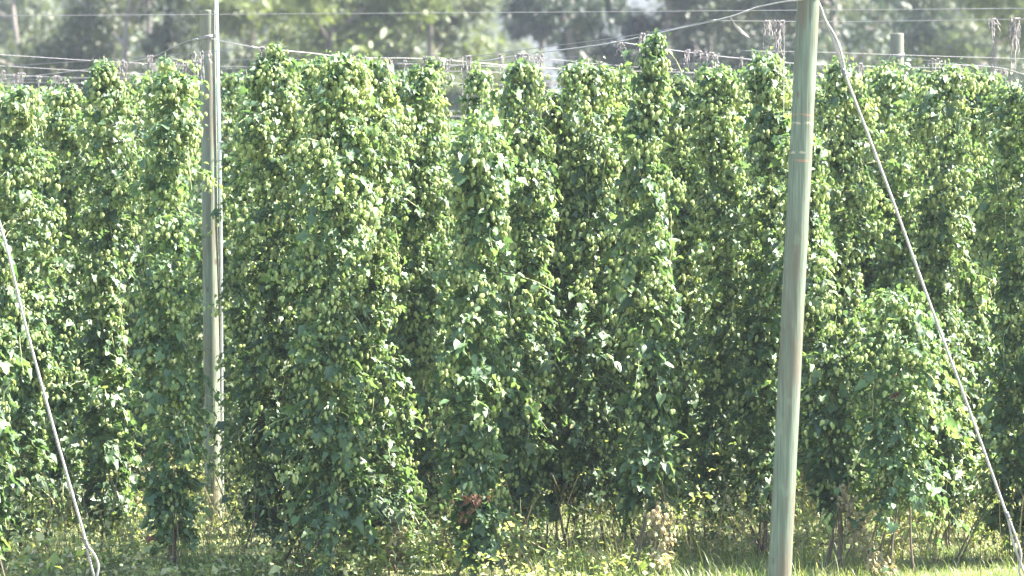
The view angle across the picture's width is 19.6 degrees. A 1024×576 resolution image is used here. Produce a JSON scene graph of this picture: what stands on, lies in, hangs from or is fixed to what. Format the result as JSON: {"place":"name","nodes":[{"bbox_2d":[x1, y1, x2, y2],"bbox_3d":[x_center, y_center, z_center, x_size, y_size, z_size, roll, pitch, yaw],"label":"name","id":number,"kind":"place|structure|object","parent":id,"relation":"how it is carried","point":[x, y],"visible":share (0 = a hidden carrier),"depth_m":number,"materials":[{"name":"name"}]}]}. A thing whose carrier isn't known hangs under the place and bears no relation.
{"place":"outdoors","nodes":[
{"label":"outdoors","id":0,"kind":"place"},
{"bbox_2d":[4,0,879,188],"bbox_3d":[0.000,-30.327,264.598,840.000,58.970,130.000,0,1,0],"label":"hills","id":1,"kind":"structure","parent":0,"point":[641,4],"depth_m":249.49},
{"bbox_2d":[0,296,1023,575],"bbox_3d":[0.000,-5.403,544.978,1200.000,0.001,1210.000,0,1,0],"label":"ground","id":2,"kind":"structure","parent":0,"point":[428,568],"depth_m":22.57,"materials":[{"name":"green plant"}]},
{"bbox_2d":[0,238,36,575],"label":"hop bine","id":3,"kind":"object","parent":2,"relation":"on","point":[10,357],"visible":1,"depth_m":19.56,"materials":[{"name":"green plant"}]},
{"bbox_2d":[0,75,79,560],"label":"hop bine","id":4,"kind":"object","parent":2,"relation":"on","point":[17,109],"visible":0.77,"depth_m":21.54,"materials":[{"name":"green plant"}]},
{"bbox_2d":[0,75,92,495],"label":"hop bine","id":5,"kind":"object","parent":2,"relation":"on","point":[1,98],"visible":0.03,"depth_m":25.86,"materials":[{"name":"green plant"}]},
{"bbox_2d":[0,222,99,575],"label":"guy wire","id":6,"kind":"object","parent":2,"relation":"on","point":[85,541],"visible":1,"depth_m":18.87,"materials":[{"name":"metal"}]},
{"bbox_2d":[0,79,125,503],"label":"hop bine","id":7,"kind":"object","parent":2,"relation":"on","point":[44,188],"visible":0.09,"depth_m":25.26,"materials":[{"name":"green plant"}]},
{"bbox_2d":[17,76,125,541],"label":"hop bine","id":8,"kind":"object","parent":2,"relation":"on","point":[63,104],"visible":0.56,"depth_m":22.69,"materials":[{"name":"green plant"}]},
{"bbox_2d":[0,0,153,151],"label":"gum tree","id":9,"kind":"object","parent":2,"relation":"on","point":[15,28],"visible":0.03,"depth_m":87.39,"materials":[{"name":"green plant"}]},
{"bbox_2d":[43,56,179,553],"bbox_3d":[-3.036,0.135,22.058,0.854,3.717,1.089,0,1,26],"label":"hop bine","id":10,"kind":"object","parent":2,"relation":"on","point":[103,453],"visible":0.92,"depth_m":21.98,"materials":[{"name":"green plant"}]},
{"bbox_2d":[0,0,266,302],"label":"gum tree","id":11,"kind":"object","parent":2,"relation":"on","point":[167,35],"visible":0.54,"depth_m":83.02,"materials":[{"name":"green plant"}]},
{"bbox_2d":[78,64,227,510],"bbox_3d":[-3.185,0.050,25.701,1.635,3.998,1.700,0,1,0],"label":"hop bine","id":12,"kind":"object","parent":2,"relation":"on","point":[134,316],"visible":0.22,"depth_m":25.44,"materials":[{"name":"green plant"}]},
{"bbox_2d":[109,52,240,575],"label":"hop bine","id":13,"kind":"object","parent":2,"relation":"on","point":[166,89],"visible":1,"depth_m":20.40,"materials":[{"name":"green plant"}]},
{"bbox_2d":[101,0,251,204],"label":"gum tree","id":14,"kind":"object","parent":2,"relation":"on","point":[148,22],"visible":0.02,"depth_m":95.28,"materials":[{"name":"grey plant"}]},
{"bbox_2d":[199,10,221,530],"bbox_3d":[-2.439,0.009,24.002,0.180,4.504,0.141,0,1,0],"label":"wooden pole","id":15,"kind":"object","parent":2,"relation":"on","point":[211,335],"visible":0.77,"depth_m":23.94,"materials":[{"name":"grey wood"}]},
{"bbox_2d":[6,38,198,78],"bbox_3d":[-3.545,-1.966,25.322,0.656,0.133,6.691,0,1,-26],"label":"trellis cable","id":16,"kind":"object","parent":15,"relation":"attached to","point":[116,64],"visible":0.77,"depth_m":25.13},
{"bbox_2d":[7,66,156,74],"bbox_3d":[-3.821,-1.920,26.171,0.135,0.004,2.628,1,1,44],"label":"trellis wire","id":17,"kind":"object","parent":16,"relation":"attached to","point":[62,69],"visible":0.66,"depth_m":26.03,"materials":[{"name":"grey"}]},
{"bbox_2d":[13,73,25,87],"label":"hanging twine","id":18,"kind":"object","parent":17,"relation":"hanging from","point":[14,78],"visible":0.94,"depth_m":26.69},
{"bbox_2d":[117,60,126,78],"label":"hanging twine","id":19,"kind":"object","parent":16,"relation":"hanging from","point":[121,64],"visible":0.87,"depth_m":24.86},
{"bbox_2d":[0,54,245,66],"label":"trellis wire","id":20,"kind":"object","parent":16,"relation":"attached to","point":[111,61],"visible":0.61,"depth_m":24.77,"materials":[{"name":"grey"}]},
{"bbox_2d":[171,58,198,76],"bbox_3d":[-2.745,-1.826,24.809,0.276,0.197,0.074,0,1,0],"label":"hanging twine","id":21,"kind":"object","parent":20,"relation":"hanging from","point":[177,61],"visible":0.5,"depth_m":24.80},
{"bbox_2d":[212,39,750,75],"bbox_3d":[-0.212,-1.968,25.353,5.767,0.133,0.913,-1,1,-43],"label":"trellis cable","id":22,"kind":"object","parent":15,"relation":"attached to","point":[393,58],"visible":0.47,"depth_m":24.49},
{"bbox_2d":[0,47,251,66],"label":"trellis wire","id":23,"kind":"object","parent":22,"relation":"attached to","point":[125,58],"visible":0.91,"depth_m":24.50,"materials":[{"name":"grey"}]},
{"bbox_2d":[147,55,153,74],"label":"hanging twine","id":24,"kind":"object","parent":23,"relation":"hanging from","point":[149,64],"visible":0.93,"depth_m":24.22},
{"bbox_2d":[199,51,203,79],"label":"hanging twine","id":25,"kind":"object","parent":23,"relation":"hanging from","point":[202,56],"visible":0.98,"depth_m":23.27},
{"bbox_2d":[423,56,452,84],"bbox_3d":[-0.618,-1.801,24.571,0.253,0.243,0.094,0,1,0],"label":"hanging twine","id":26,"kind":"object","parent":22,"relation":"hanging from","point":[424,59],"visible":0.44,"depth_m":24.57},
{"bbox_2d":[238,20,713,71],"bbox_3d":[-0.309,-1.897,23.717,0.578,0.059,7.821,0,1,-30],"label":"trellis wire","id":27,"kind":"object","parent":22,"relation":"attached to","point":[565,44],"visible":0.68,"depth_m":22.71,"materials":[{"name":"grey"}]},
{"bbox_2d":[461,55,471,115],"bbox_3d":[-0.368,-1.648,24.175,0.092,0.498,0.078,0,1,0],"label":"hanging twine","id":28,"kind":"object","parent":27,"relation":"hanging from","point":[463,69],"visible":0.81,"depth_m":24.17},
{"bbox_2d":[497,54,503,74],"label":"hanging twine","id":29,"kind":"object","parent":27,"relation":"hanging from","point":[499,62],"visible":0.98,"depth_m":23.97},
{"bbox_2d":[637,33,644,55],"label":"hanging twine","id":30,"kind":"object","parent":27,"relation":"hanging from","point":[642,35],"visible":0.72,"depth_m":21.57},
{"bbox_2d":[407,56,587,64],"bbox_3d":[-0.475,-1.904,25.017,2.703,0.004,0.080,1,1,34],"label":"trellis wire","id":31,"kind":"object","parent":22,"relation":"attached to","point":[508,60],"visible":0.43,"depth_m":24.76,"materials":[{"name":"grey"}]},
{"bbox_2d":[740,50,1023,58],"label":"trellis wire","id":32,"kind":"object","parent":22,"relation":"attached to","point":[893,54],"visible":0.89,"depth_m":24.03,"materials":[{"name":"grey"}]},
{"bbox_2d":[927,58,940,71],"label":"hanging twine","id":33,"kind":"object","parent":32,"relation":"hanging from","point":[935,60],"visible":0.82,"depth_m":24.64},
{"bbox_2d":[178,69,259,505],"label":"hop bine","id":34,"kind":"object","parent":2,"relation":"on","point":[228,95],"visible":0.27,"depth_m":26.30,"materials":[{"name":"green plant"}]},
{"bbox_2d":[215,0,223,526],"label":"metal pipe","id":35,"kind":"object","parent":2,"relation":"on","point":[219,180],"visible":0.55,"depth_m":23.95,"materials":[{"name":"metal"}]},
{"bbox_2d":[168,0,313,187],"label":"gum tree","id":36,"kind":"object","parent":2,"relation":"on","point":[234,26],"visible":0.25,"depth_m":91.47,"materials":[{"name":"green plant"}]},
{"bbox_2d":[197,66,291,536],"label":"hop bine","id":37,"kind":"object","parent":2,"relation":"on","point":[234,333],"visible":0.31,"depth_m":23.41,"materials":[{"name":"green plant"}]},
{"bbox_2d":[199,33,360,567],"bbox_3d":[-1.625,0.090,21.186,1.166,3.825,0.998,0,1,0],"label":"hop bine","id":38,"kind":"object","parent":2,"relation":"on","point":[273,69],"visible":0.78,"depth_m":21.08,"materials":[{"name":"green plant"}]},
{"bbox_2d":[170,57,390,510],"bbox_3d":[-1.729,0.017,25.558,1.904,3.983,1.822,0,1,17],"label":"hop bine","id":39,"kind":"object","parent":2,"relation":"on","point":[227,242],"visible":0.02,"depth_m":25.20,"materials":[{"name":"green plant"}]},
{"bbox_2d":[252,53,351,560],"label":"hop bine","id":40,"kind":"object","parent":2,"relation":"on","point":[304,76],"visible":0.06,"depth_m":21.54,"materials":[{"name":"green plant"}]},
{"bbox_2d":[200,0,468,214],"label":"gum tree","id":41,"kind":"object","parent":2,"relation":"on","point":[329,32],"visible":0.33,"depth_m":83.45,"materials":[{"name":"green plant"}]},
{"bbox_2d":[245,47,445,575],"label":"hop bine","id":42,"kind":"object","parent":2,"relation":"on","point":[344,71],"visible":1,"depth_m":20.36,"materials":[{"name":"green plant"}]},
{"bbox_2d":[299,51,443,575],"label":"hop bine","id":43,"kind":"object","parent":2,"relation":"on","point":[382,298],"visible":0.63,"depth_m":20.76,"materials":[{"name":"green plant"}]},
{"bbox_2d":[325,70,428,464],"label":"hop bine","id":44,"kind":"object","parent":2,"relation":"on","point":[342,406],"visible":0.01,"depth_m":26.80,"materials":[{"name":"green plant"}]},
{"bbox_2d":[266,0,512,195],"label":"gum tree","id":45,"kind":"object","parent":2,"relation":"on","point":[486,41],"visible":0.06,"depth_m":88.84,"materials":[{"name":"green plant"}]},
{"bbox_2d":[334,67,466,503],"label":"hop bine","id":46,"kind":"object","parent":2,"relation":"on","point":[403,75],"visible":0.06,"depth_m":25.66,"materials":[{"name":"green plant"}]},
{"bbox_2d":[350,61,490,556],"bbox_3d":[-0.675,0.170,22.075,1.063,3.698,0.822,0,1,0],"label":"hop bine","id":47,"kind":"object","parent":2,"relation":"on","point":[421,98],"visible":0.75,"depth_m":21.97,"materials":[{"name":"green plant"}]},
{"bbox_2d":[387,115,480,494],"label":"hop bine","id":48,"kind":"object","parent":2,"relation":"on","point":[453,124],"visible":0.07,"depth_m":26.85,"materials":[{"name":"green plant"}]},
{"bbox_2d":[411,53,460,517],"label":"hop bine","id":49,"kind":"object","parent":2,"relation":"on","point":[449,222],"visible":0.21,"depth_m":23.75,"materials":[{"name":"green plant"}]},
{"bbox_2d":[343,0,561,177],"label":"gum tree","id":50,"kind":"object","parent":2,"relation":"on","point":[405,51],"visible":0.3,"depth_m":85.95,"materials":[{"name":"green plant"}]},
{"bbox_2d":[448,58,515,544],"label":"hop bine","id":51,"kind":"object","parent":2,"relation":"on","point":[478,84],"visible":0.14,"depth_m":22.86,"materials":[{"name":"green plant"}]},
{"bbox_2d":[405,104,567,575],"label":"hop bine","id":52,"kind":"object","parent":2,"relation":"on","point":[490,167],"visible":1,"depth_m":20.30,"materials":[{"name":"green plant"}]},
{"bbox_2d":[0,135,1000,443],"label":"distant hop foliage","id":53,"kind":"object","parent":2,"relation":"on","point":[186,211],"depth_m":31.56,"materials":[{"name":"green plant"}]},
{"bbox_2d":[447,84,553,502],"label":"hop bine","id":54,"kind":"object","parent":2,"relation":"on","point":[504,293],"visible":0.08,"depth_m":25.66,"materials":[{"name":"green plant"}]},
{"bbox_2d":[0,395,1023,575],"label":"undergrowth","id":55,"kind":"object","parent":2,"relation":"on","point":[165,569],"visible":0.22,"depth_m":21.05,"materials":[{"name":"green plant"}]},
{"bbox_2d":[0,0,1023,291],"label":"distant wood","id":56,"kind":"object","parent":2,"relation":"on","point":[30,12],"visible":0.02,"depth_m":129.91,"materials":[{"name":"green plant"}]},
{"bbox_2d":[3,431,1023,572],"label":"dry weed stalks","id":57,"kind":"object","parent":2,"relation":"on","point":[552,528],"visible":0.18,"depth_m":21.50,"materials":[{"name":"plant"}]},
{"bbox_2d":[480,52,583,560],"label":"hop bine","id":58,"kind":"object","parent":2,"relation":"on","point":[521,463],"visible":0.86,"depth_m":21.48,"materials":[{"name":"green plant"}]},
{"bbox_2d":[492,0,594,150],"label":"gum tree","id":59,"kind":"object","parent":2,"relation":"on","point":[541,33],"visible":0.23,"depth_m":99.55,"materials":[{"name":"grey plant"}]},
{"bbox_2d":[514,108,592,501],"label":"hop bine","id":60,"kind":"object","parent":2,"relation":"on","point":[564,391],"visible":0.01,"depth_m":26.48,"materials":[{"name":"green plant"}]},
{"bbox_2d":[515,88,593,549],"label":"hop bine","id":61,"kind":"object","parent":2,"relation":"on","point":[548,467],"visible":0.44,"depth_m":22.27,"materials":[{"name":"green plant"}]},
{"bbox_2d":[499,0,635,124],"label":"gum tree","id":62,"kind":"object","parent":2,"relation":"on","point":[575,30],"visible":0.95,"depth_m":82.02,"materials":[{"name":"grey plant"}]},
{"bbox_2d":[518,54,644,550],"bbox_3d":[0.461,0.128,22.110,1.058,3.726,1.142,-1,1,-34],"label":"hop bine","id":63,"kind":"object","parent":2,"relation":"on","point":[580,289],"visible":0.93,"depth_m":21.97,"materials":[{"name":"green plant"}]},
{"bbox_2d":[547,98,671,510],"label":"hop bine","id":64,"kind":"object","parent":2,"relation":"on","point":[642,203],"depth_m":25.48,"materials":[{"name":"green plant"}]},
{"bbox_2d":[573,65,667,544],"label":"hop bine","id":65,"kind":"object","parent":2,"relation":"on","point":[620,421],"visible":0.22,"depth_m":22.41,"materials":[{"name":"green plant"}]},
{"bbox_2d":[595,28,696,575],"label":"hop bine","id":66,"kind":"object","parent":2,"relation":"on","point":[653,386],"visible":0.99,"depth_m":20.54,"materials":[{"name":"green plant"}]},
{"bbox_2d":[550,0,788,156],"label":"gum tree","id":67,"kind":"object","parent":2,"relation":"on","point":[636,23],"visible":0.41,"depth_m":86.09,"materials":[{"name":"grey plant"}]},
{"bbox_2d":[627,100,724,490],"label":"hop bine","id":68,"kind":"object","parent":2,"relation":"on","point":[666,302],"visible":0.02,"depth_m":26.25,"materials":[{"name":"green plant"}]},
{"bbox_2d":[647,69,719,545],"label":"hop bine","id":69,"kind":"object","parent":2,"relation":"on","point":[683,276],"visible":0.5,"depth_m":22.89,"materials":[{"name":"green plant"}]},
{"bbox_2d":[568,0,819,268],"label":"gum tree","id":70,"kind":"object","parent":2,"relation":"on","point":[697,43],"visible":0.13,"depth_m":94.12,"materials":[{"name":"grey plant"}]},
{"bbox_2d":[669,60,776,550],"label":"hop bine","id":71,"kind":"object","parent":2,"relation":"on","point":[716,122],"visible":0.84,"depth_m":22.17,"materials":[{"name":"green plant"}]},
{"bbox_2d":[695,77,825,506],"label":"hop bine","id":72,"kind":"object","parent":2,"relation":"on","point":[747,229],"visible":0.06,"depth_m":25.75,"materials":[{"name":"green plant"}]},
{"bbox_2d":[707,46,831,560],"bbox_3d":[1.918,0.113,21.718,0.932,3.766,0.884,-1,1,-34],"label":"hop bine","id":73,"kind":"object","parent":2,"relation":"on","point":[760,358],"visible":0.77,"depth_m":21.62,"materials":[{"name":"green plant"}]},
{"bbox_2d":[656,0,886,178],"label":"gum tree","id":74,"kind":"object","parent":2,"relation":"on","point":[747,17],"visible":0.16,"depth_m":87.28,"materials":[{"name":"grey plant"}]},
{"bbox_2d":[768,0,819,575],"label":"wooden pole","id":75,"kind":"object","parent":2,"relation":"on","point":[791,332],"visible":1,"depth_m":18.45,"materials":[{"name":"grey wood"}]},
{"bbox_2d":[399,0,795,74],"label":"trellis cable","id":76,"kind":"object","parent":75,"relation":"attached to","point":[715,20],"visible":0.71,"depth_m":20.95,"materials":[{"name":"metal"}]},
{"bbox_2d":[1,8,1023,15],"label":"trellis wire","id":77,"kind":"object","parent":76,"relation":"attached to","point":[496,12],"visible":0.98,"depth_m":19.69,"materials":[{"name":"grey"}]},
{"bbox_2d":[513,53,543,69],"bbox_3d":[0.131,-1.800,23.872,0.259,0.178,0.104,0,1,0],"label":"hanging twine","id":78,"kind":"object","parent":76,"relation":"hanging from","point":[527,54],"visible":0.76,"depth_m":23.87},
{"bbox_2d":[615,42,625,55],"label":"hanging twine","id":79,"kind":"object","parent":76,"relation":"hanging from","point":[620,44],"visible":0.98,"depth_m":22.47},
{"bbox_2d":[624,42,934,67],"bbox_3d":[2.131,-1.896,24.445,0.620,0.006,4.420,1,1,43],"label":"trellis wire","id":80,"kind":"object","parent":76,"relation":"attached to","point":[773,61],"visible":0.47,"depth_m":24.61,"materials":[{"name":"grey"}]},
{"bbox_2d":[683,49,719,73],"bbox_3d":[1.508,-1.792,23.672,0.296,0.231,0.083,0,1,5],"label":"hanging twine","id":81,"kind":"object","parent":80,"relation":"hanging from","point":[706,57],"visible":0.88,"depth_m":23.67,"materials":[{"name":"fabric"}]},
{"bbox_2d":[718,19,1023,21],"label":"trellis wire","id":82,"kind":"object","parent":76,"relation":"attached to","point":[887,21],"visible":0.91,"depth_m":20.46,"materials":[{"name":"grey"}]},
{"bbox_2d":[761,20,773,49],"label":"hanging twine","id":83,"kind":"object","parent":82,"relation":"hanging from","point":[766,24],"visible":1,"depth_m":20.37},
{"bbox_2d":[773,20,784,116],"bbox_3d":[1.834,-1.508,20.386,0.084,0.668,0.070,0,1,0],"label":"hanging twine","id":84,"kind":"object","parent":82,"relation":"hanging from","point":[778,29],"visible":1,"depth_m":20.37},
{"bbox_2d":[988,18,999,66],"bbox_3d":[3.296,-1.677,20.279,0.088,0.339,0.064,0,1,0],"label":"hanging twine","id":85,"kind":"object","parent":82,"relation":"hanging from","point":[993,22],"visible":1,"depth_m":20.26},
{"bbox_2d":[1007,17,1020,69],"bbox_3d":[3.426,-1.671,20.279,0.102,0.355,0.055,0,1,0],"label":"hanging twine","id":86,"kind":"object","parent":82,"relation":"hanging from","point":[1011,26],"visible":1,"depth_m":20.27,"materials":[{"name":"fabric"}]},
{"bbox_2d":[819,3,1023,575],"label":"guy wire","id":87,"kind":"object","parent":75,"relation":"attached to","point":[844,73],"visible":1,"depth_m":18.75,"materials":[{"name":"metal"}]},
{"bbox_2d":[749,73,870,504],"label":"hop bine","id":88,"kind":"object","parent":2,"relation":"on","point":[818,96],"visible":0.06,"depth_m":26.22,"materials":[{"name":"green plant"}]},
{"bbox_2d":[754,131,898,575],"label":"hop bine","id":89,"kind":"object","parent":2,"relation":"on","point":[828,472],"visible":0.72,"depth_m":20.75,"materials":[{"name":"green plant"}]},
{"bbox_2d":[796,54,899,548],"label":"hop bine","id":90,"kind":"object","parent":2,"relation":"on","point":[842,147],"visible":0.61,"depth_m":22.46,"materials":[{"name":"green plant"}]},
{"bbox_2d":[747,0,956,134],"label":"gum tree","id":91,"kind":"object","parent":2,"relation":"on","point":[917,35],"visible":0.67,"depth_m":79.28,"materials":[{"name":"green plant"}]},
{"bbox_2d":[823,78,920,500],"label":"hop bine","id":92,"kind":"object","parent":2,"relation":"on","point":[868,279],"visible":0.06,"depth_m":26.66,"materials":[{"name":"green plant"}]},
{"bbox_2d":[822,56,946,534],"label":"hop bine","id":93,"kind":"object","parent":2,"relation":"on","point":[891,83],"visible":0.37,"depth_m":23.54,"materials":[{"name":"green plant"}]},
{"bbox_2d":[890,33,904,170],"bbox_3d":[3.576,-0.073,27.502,0.160,4.568,0.140,0,1,0],"label":"wooden pole","id":94,"kind":"object","parent":2,"relation":"on","point":[896,44],"visible":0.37,"depth_m":27.42,"materials":[{"name":"wood"}]},
{"bbox_2d":[896,56,1010,65],"bbox_3d":[4.022,-2.016,26.351,0.424,0.220,2.225,-1,1,-36],"label":"trellis wire","id":95,"kind":"object","parent":94,"relation":"attached to","point":[955,63],"visible":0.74,"depth_m":26.16,"materials":[{"name":"grey"}]},
{"bbox_2d":[821,283,984,575],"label":"hop bine","id":96,"kind":"object","parent":2,"relation":"on","point":[894,333],"visible":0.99,"depth_m":20.51,"materials":[{"name":"green plant"}]},
{"bbox_2d":[786,0,1023,134],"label":"gum tree","id":97,"kind":"object","parent":2,"relation":"on","point":[924,4],"visible":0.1,"depth_m":90.83,"materials":[{"name":"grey plant"}]},
{"bbox_2d":[870,69,954,468],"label":"hop bine","id":98,"kind":"object","parent":2,"relation":"on","point":[911,78],"visible":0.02,"depth_m":27.08,"materials":[{"name":"green plant"}]},
{"bbox_2d":[868,83,994,468],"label":"hop bine","id":99,"kind":"object","parent":2,"relation":"on","point":[925,175],"visible":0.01,"depth_m":26.53,"materials":[{"name":"green plant"}]},
{"bbox_2d":[885,58,1006,551],"bbox_3d":[3.262,0.135,22.266,1.002,3.707,1.102,0,1,0],"label":"hop bine","id":100,"kind":"object","parent":2,"relation":"on","point":[945,84],"visible":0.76,"depth_m":22.11,"materials":[{"name":"green plant"}]},
{"bbox_2d":[881,0,1023,153],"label":"gum tree","id":101,"kind":"object","parent":2,"relation":"on","point":[958,52],"visible":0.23,"depth_m":81.23,"materials":[{"name":"green plant"}]},
{"bbox_2d":[905,0,1023,106],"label":"gum tree","id":102,"kind":"object","parent":2,"relation":"on","point":[974,25],"visible":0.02,"depth_m":96.43,"materials":[{"name":"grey plant"}]},
{"bbox_2d":[936,66,1019,542],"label":"hop bine","id":103,"kind":"object","parent":2,"relation":"on","point":[974,300],"visible":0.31,"depth_m":23.11,"materials":[{"name":"green plant"}]},
{"bbox_2d":[939,92,1017,489],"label":"hop bine","id":104,"kind":"object","parent":2,"relation":"on","point":[997,284],"visible":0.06,"depth_m":25.78,"materials":[{"name":"green plant"}]},
{"bbox_2d":[942,72,1023,561],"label":"hop bine","id":105,"kind":"object","parent":2,"relation":"on","point":[1004,216],"visible":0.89,"depth_m":21.55,"materials":[{"name":"green plant"}]},
{"bbox_2d":[956,82,1023,499],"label":"hop bine","id":106,"kind":"object","parent":2,"relation":"on","point":[996,354],"visible":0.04,"depth_m":25.39,"materials":[{"name":"green plant"}]},
{"bbox_2d":[989,90,1023,564],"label":"hop bine","id":107,"kind":"object","parent":2,"relation":"on","point":[1018,227],"visible":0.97,"depth_m":21.33,"materials":[{"name":"green plant"}]},
{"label":"trellis wire","id":108,"kind":"object","parent":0,"visible":0},
{"bbox_2d":[994,69,1007,86],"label":"hanging twine","id":109,"kind":"object","parent":108,"relation":"hanging from","point":[1004,71],"visible":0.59,"depth_m":26.20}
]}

